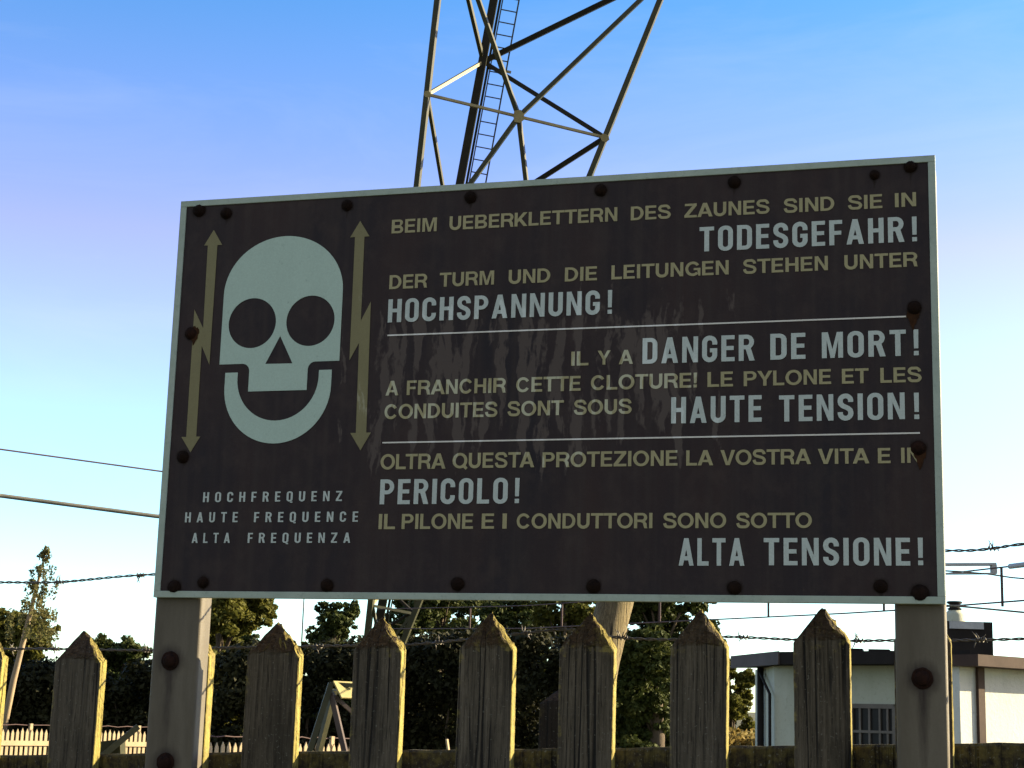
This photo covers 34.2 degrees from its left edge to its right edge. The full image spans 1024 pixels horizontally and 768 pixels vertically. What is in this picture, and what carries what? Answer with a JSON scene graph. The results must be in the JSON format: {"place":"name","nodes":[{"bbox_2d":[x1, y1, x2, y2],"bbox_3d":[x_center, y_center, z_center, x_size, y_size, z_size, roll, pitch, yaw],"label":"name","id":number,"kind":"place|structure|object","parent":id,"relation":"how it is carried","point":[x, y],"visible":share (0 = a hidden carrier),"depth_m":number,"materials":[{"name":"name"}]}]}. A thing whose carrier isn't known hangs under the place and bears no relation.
{"place":"outdoors","nodes":[
{"label":"outdoors","id":0,"kind":"place"},
{"bbox_2d":[141,712,754,749],"bbox_3d":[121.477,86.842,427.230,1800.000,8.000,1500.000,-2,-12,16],"label":"ground","id":1,"kind":"structure","parent":0,"point":[752,714],"depth_m":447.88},
{"bbox_2d":[0,606,60,733],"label":"broadleaf tree","id":2,"kind":"object","parent":1,"relation":"on","point":[30,642],"visible":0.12,"depth_m":49.35,"materials":[{"name":"green plant"}]},
{"bbox_2d":[2,545,59,747],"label":"leaning conifer","id":3,"kind":"object","parent":1,"relation":"on","point":[32,612],"visible":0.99,"depth_m":43.92,"materials":[{"name":"green plant"}]},
{"bbox_2d":[0,723,147,754],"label":"white picket fence","id":4,"kind":"object","parent":1,"relation":"on","point":[28,743],"visible":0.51,"depth_m":38.60,"materials":[{"name":"beige paint"}]},
{"bbox_2d":[3,655,151,754],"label":"hedge","id":5,"kind":"object","parent":1,"relation":"on","point":[123,705],"visible":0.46,"depth_m":45.69,"materials":[{"name":"green plant"}]},
{"bbox_2d":[100,724,139,753],"bbox_3d":[-7.940,7.584,33.394,0.825,1.505,0.826,4,-12,-13],"label":"timber strut","id":6,"kind":"object","parent":1,"relation":"on","point":[117,746],"visible":0.68,"depth_m":33.20,"materials":[{"name":"paint"}]},
{"bbox_2d":[91,633,152,738],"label":"broadleaf tree","id":7,"kind":"object","parent":1,"relation":"on","point":[116,660],"visible":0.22,"depth_m":51.86,"materials":[{"name":"green plant"}]},
{"bbox_2d":[209,598,278,734],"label":"broadleaf tree","id":8,"kind":"object","parent":1,"relation":"on","point":[232,620],"visible":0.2,"depth_m":46.65,"materials":[{"name":"green plant"}]},
{"bbox_2d":[238,633,260,734],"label":"broadleaf tree","id":9,"kind":"object","parent":1,"relation":"on","point":[247,638],"visible":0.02,"depth_m":53.11,"materials":[{"name":"green plant"}]},
{"bbox_2d":[209,735,349,752],"bbox_3d":[-4.140,6.757,29.221,3.631,1.140,0.149,12,-15,-42],"label":"white picket fence","id":10,"kind":"object","parent":1,"relation":"on","point":[330,746],"visible":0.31,"depth_m":28.78,"materials":[{"name":"beige paint"}]},
{"bbox_2d":[210,635,363,752],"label":"hedge","id":11,"kind":"object","parent":1,"relation":"on","point":[321,668],"visible":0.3,"depth_m":44.34,"materials":[{"name":"green plant"}]},
{"bbox_2d":[301,599,304,640],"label":"whip aerial","id":12,"kind":"object","parent":1,"relation":"on","point":[302,621],"visible":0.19,"depth_m":52.55,"materials":[{"name":"grey metal"}]},
{"bbox_2d":[306,681,351,750],"bbox_3d":[-3.140,6.268,29.047,1.178,2.123,1.411,1,-11,3],"label":"timber trestle","id":13,"kind":"object","parent":1,"relation":"on","point":[331,699],"visible":0.68,"depth_m":28.91,"materials":[{"name":"paint"}]},
{"bbox_2d":[300,600,360,729],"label":"broadleaf tree","id":14,"kind":"object","parent":1,"relation":"on","point":[337,624],"visible":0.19,"depth_m":50.25,"materials":[{"name":"green plant"}]},
{"bbox_2d":[392,600,439,722],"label":"broadleaf tree","id":15,"kind":"object","parent":1,"relation":"on","point":[397,603],"visible":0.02,"depth_m":58.27,"materials":[{"name":"green plant"}]},
{"bbox_2d":[385,600,478,747],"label":"broadleaf tree","id":16,"kind":"object","parent":1,"relation":"on","point":[442,615],"visible":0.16,"depth_m":53.11,"materials":[{"name":"green plant"}]},
{"bbox_2d":[445,739,449,749],"bbox_3d":[-0.367,2.623,8.865,0.016,1.431,0.030,-7,-14,36],"label":"marker stake","id":17,"kind":"object","parent":1,"relation":"on","point":[447,744],"visible":0.47,"depth_m":8.99,"materials":[{"name":"beige paint"}]},
{"bbox_2d":[438,600,510,672],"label":"broadleaf tree","id":18,"kind":"object","parent":1,"relation":"on","point":[460,612],"visible":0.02,"depth_m":59.66,"materials":[{"name":"green plant"}]},
{"bbox_2d":[0,608,1023,767],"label":"picket fence","id":19,"kind":"object","parent":1,"relation":"on","point":[699,700],"visible":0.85,"depth_m":2.67,"materials":[{"name":"brown wood"}]},
{"bbox_2d":[0,540,1023,588],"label":"barbed wire","id":20,"kind":"object","parent":19,"relation":"attached to","point":[995,548],"visible":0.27,"depth_m":3.00,"materials":[{"name":"grey metal"}]},
{"bbox_2d":[3,628,1023,655],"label":"barbed wire","id":21,"kind":"object","parent":19,"relation":"attached to","point":[527,633],"visible":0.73,"depth_m":2.78,"materials":[{"name":"grey metal"}]},
{"bbox_2d":[363,0,663,643],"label":"lattice tower","id":22,"kind":"structure","parent":1,"relation":"on","point":[496,54],"depth_m":36.27,"materials":[{"name":"metal"}]},
{"bbox_2d":[0,448,161,471],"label":"overhead cable","id":23,"kind":"object","parent":22,"relation":"attached to","point":[80,460],"visible":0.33,"depth_m":20.48,"materials":[{"name":"black metal"}]},
{"bbox_2d":[478,601,549,748],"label":"broadleaf tree","id":24,"kind":"object","parent":1,"relation":"on","point":[516,616],"visible":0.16,"depth_m":55.09,"materials":[{"name":"green plant"}]},
{"bbox_2d":[395,624,674,749],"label":"hedge","id":25,"kind":"object","parent":1,"relation":"on","point":[424,680],"visible":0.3,"depth_m":45.00,"materials":[{"name":"green plant"}]},
{"bbox_2d":[145,155,949,767],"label":"warning sign","id":26,"kind":"object","parent":1,"relation":"on","point":[711,385],"visible":1,"depth_m":2.70,"materials":[{"name":"metal"}]},
{"bbox_2d":[539,690,558,748],"bbox_3d":[0.104,1.421,3.382,0.124,1.612,0.062,-2,-12,16],"label":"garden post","id":27,"kind":"object","parent":1,"relation":"on","point":[548,724],"visible":0.3,"depth_m":3.51,"materials":[{"name":"grey wood"}]},
{"bbox_2d":[526,601,595,723],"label":"broadleaf tree","id":28,"kind":"object","parent":1,"relation":"on","point":[575,614],"visible":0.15,"depth_m":50.54,"materials":[{"name":"green plant"}]},
{"bbox_2d":[593,602,633,679],"bbox_3d":[0.332,1.744,7.914,0.880,2.864,0.219,7,-13,-25],"label":"timber pole","id":29,"kind":"object","parent":1,"relation":"on","point":[610,617],"visible":0.11,"depth_m":8.03,"materials":[{"name":"paint"}]},
{"bbox_2d":[0,494,158,517],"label":"overhead cable","id":30,"kind":"object","parent":29,"relation":"attached to","point":[74,505],"visible":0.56,"depth_m":7.12,"materials":[{"name":"grey metal"}]},
{"bbox_2d":[615,602,726,747],"bbox_3d":[3.496,7.218,40.241,3.334,6.466,3.464,-2,-12,16],"label":"broadleaf tree","id":31,"kind":"object","parent":1,"relation":"on","point":[643,697],"visible":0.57,"depth_m":39.57,"materials":[{"name":"green plant"}]},
{"bbox_2d":[729,658,754,736],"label":"broadleaf tree","id":32,"kind":"object","parent":1,"relation":"on","point":[741,696],"visible":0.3,"depth_m":43.94,"materials":[{"name":"green plant"}]},
{"bbox_2d":[729,727,754,745],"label":"dry grass","id":33,"kind":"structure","parent":1,"relation":"on","point":[743,739],"depth_m":40.90,"materials":[{"name":"plant"}]},
{"bbox_2d":[945,563,996,574],"bbox_3d":[5.020,3.455,18.811,0.979,4.020,0.519,-2,-12,16],"label":"utility pole","id":34,"kind":"object","parent":1,"relation":"on","point":[992,571],"visible":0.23,"depth_m":18.96,"materials":[{"name":"grey metal"}]},
{"bbox_2d":[377,562,1023,628],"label":"feeder line","id":35,"kind":"object","parent":34,"relation":"attached to","point":[1014,566],"visible":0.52,"depth_m":23.94,"materials":[{"name":"black metal"}]},
{"bbox_2d":[946,604,1023,612],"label":"loose wire","id":36,"kind":"object","parent":34,"relation":"attached to","point":[985,608],"visible":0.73,"depth_m":18.69,"materials":[{"name":"grey metal"}]},
{"bbox_2d":[946,570,1023,578],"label":"loose wire","id":37,"kind":"object","parent":34,"relation":"hanging from","point":[983,573],"visible":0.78,"depth_m":18.71,"materials":[{"name":"grey metal"}]},
{"bbox_2d":[0,0,1023,712],"label":"sky","id":38,"kind":"structure","parent":0,"point":[115,114],"materials":[{"name":"blue"}]},
{"bbox_2d":[731,601,1023,745],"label":"flat roofed building","id":39,"kind":"structure","parent":0,"point":[988,696],"depth_m":22.41,"materials":[{"name":"paint"}]},
{"bbox_2d":[852,704,894,743],"bbox_3d":[4.878,4.628,22.453,0.737,0.607,0.051,-10,-16,44],"label":"window","id":40,"kind":"structure","parent":39,"relation":"in","point":[871,723],"depth_m":22.46,"materials":[{"name":"glass"}]}
]}

